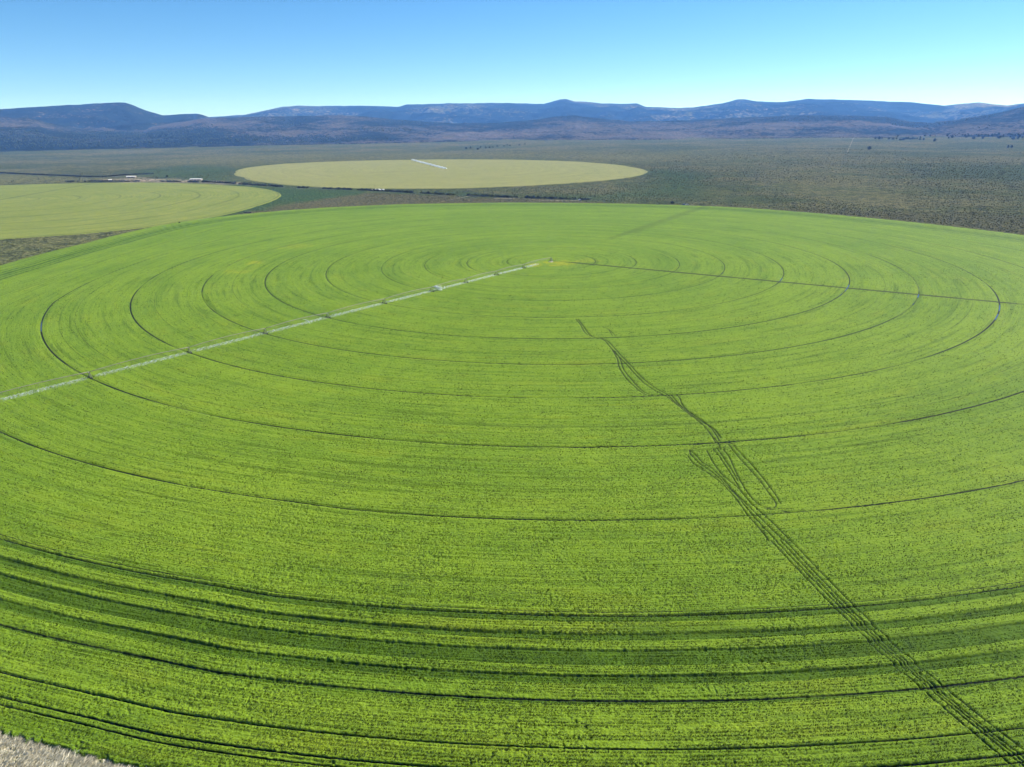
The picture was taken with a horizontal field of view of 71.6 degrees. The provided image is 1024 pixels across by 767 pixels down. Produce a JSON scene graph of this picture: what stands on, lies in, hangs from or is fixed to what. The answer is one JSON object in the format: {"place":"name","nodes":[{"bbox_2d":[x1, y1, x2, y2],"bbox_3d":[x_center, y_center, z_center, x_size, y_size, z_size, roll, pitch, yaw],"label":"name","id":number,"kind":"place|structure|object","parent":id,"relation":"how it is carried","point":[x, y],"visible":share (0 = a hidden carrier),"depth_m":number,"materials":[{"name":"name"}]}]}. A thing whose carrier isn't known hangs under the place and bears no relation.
{"place":"outdoors","nodes":[
{"label":"outdoors","id":0,"kind":"place"},
{"bbox_2d":[0,728,146,766],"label":"dry grass","id":1,"kind":"structure","parent":0,"point":[34,753],"depth_m":139.35,"materials":[{"name":"plant"}]},
{"bbox_2d":[0,102,210,130],"bbox_3d":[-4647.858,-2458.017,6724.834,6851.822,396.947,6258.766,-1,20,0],"label":"mesa","id":2,"kind":"structure","parent":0,"point":[122,116],"depth_m":6644.17,"materials":[{"name":"blue stone"}]},
{"bbox_2d":[190,182,588,200],"bbox_3d":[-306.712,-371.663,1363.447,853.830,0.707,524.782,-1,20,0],"label":"ditch","id":3,"kind":"object","parent":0,"point":[384,191],"visible":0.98,"depth_m":1318.42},
{"bbox_2d":[0,134,1023,766],"bbox_3d":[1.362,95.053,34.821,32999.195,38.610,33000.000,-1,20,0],"label":"ground","id":4,"kind":"structure","parent":0,"point":[862,190],"depth_m":1785.30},
{"bbox_2d":[0,172,154,176],"bbox_3d":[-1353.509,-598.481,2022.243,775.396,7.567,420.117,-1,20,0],"label":"brush","id":5,"kind":"object","parent":4,"relation":"on","point":[73,175],"visible":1,"depth_m":1911.19,"materials":[{"name":"green plant"}]},
{"bbox_2d":[0,183,280,239],"bbox_3d":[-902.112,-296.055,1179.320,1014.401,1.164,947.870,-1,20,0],"label":"crop","id":6,"kind":"object","parent":4,"relation":"on","point":[34,210],"visible":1,"depth_m":1139.65,"materials":[{"name":"green plant"}]},
{"bbox_2d":[0,257,552,396],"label":"pivot irrigator","id":7,"kind":"object","parent":4,"relation":"on","point":[89,376],"visible":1,"depth_m":404.87,"materials":[{"name":"metal"}]},
{"bbox_2d":[64,180,589,199],"bbox_3d":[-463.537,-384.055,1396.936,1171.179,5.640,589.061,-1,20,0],"label":"brush","id":8,"kind":"object","parent":4,"relation":"on","point":[489,195],"visible":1,"depth_m":1349.55,"materials":[{"name":"green plant"}]},
{"bbox_2d":[234,159,646,188],"bbox_3d":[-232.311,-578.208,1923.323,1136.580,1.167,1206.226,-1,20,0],"label":"crop","id":9,"kind":"object","parent":4,"relation":"on","point":[412,174],"visible":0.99,"depth_m":1763.60,"materials":[{"name":"beige plant"}]},
{"bbox_2d":[0,203,1023,766],"bbox_3d":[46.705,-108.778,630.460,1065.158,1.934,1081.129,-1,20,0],"label":"crop","id":10,"kind":"object","parent":4,"relation":"on","point":[324,251],"depth_m":236.69,"materials":[{"name":"green plant"}]},
{"bbox_2d":[0,145,1023,260],"bbox_3d":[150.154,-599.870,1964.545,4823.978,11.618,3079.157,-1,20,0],"label":"sagebrush","id":11,"kind":"object","parent":4,"relation":"on","point":[868,214],"visible":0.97,"depth_m":1311.14,"materials":[{"name":"green plant"}]},
{"bbox_2d":[0,107,1023,151],"bbox_3d":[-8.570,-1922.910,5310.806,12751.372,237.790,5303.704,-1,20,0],"label":"foothills","id":12,"kind":"structure","parent":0,"point":[1005,123],"depth_m":5065.70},
{"bbox_2d":[0,107,1021,148],"bbox_3d":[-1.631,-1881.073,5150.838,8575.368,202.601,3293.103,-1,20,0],"label":"woodland","id":13,"kind":"object","parent":12,"relation":"on","point":[115,138],"visible":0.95,"depth_m":4887.82,"materials":[{"name":"green plant"}]},
{"bbox_2d":[0,0,1023,116],"label":"sky","id":14,"kind":"structure","parent":0,"point":[209,58],"materials":[{"name":"blue"}]},
{"bbox_2d":[211,99,1023,122],"bbox_3d":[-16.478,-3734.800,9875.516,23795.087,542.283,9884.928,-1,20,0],"label":"mountains","id":15,"kind":"structure","parent":0,"point":[513,112],"depth_m":9835.00,"materials":[{"name":"blue stone"}]},
{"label":"pivot irrigator","id":16,"kind":"object","parent":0,"visible":0},
{"bbox_2d":[411,159,446,168],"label":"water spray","id":17,"kind":"object","parent":16,"relation":"attached to","point":[429,164],"visible":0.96,"depth_m":2142.37,"materials":[{"name":"white"}]}
]}

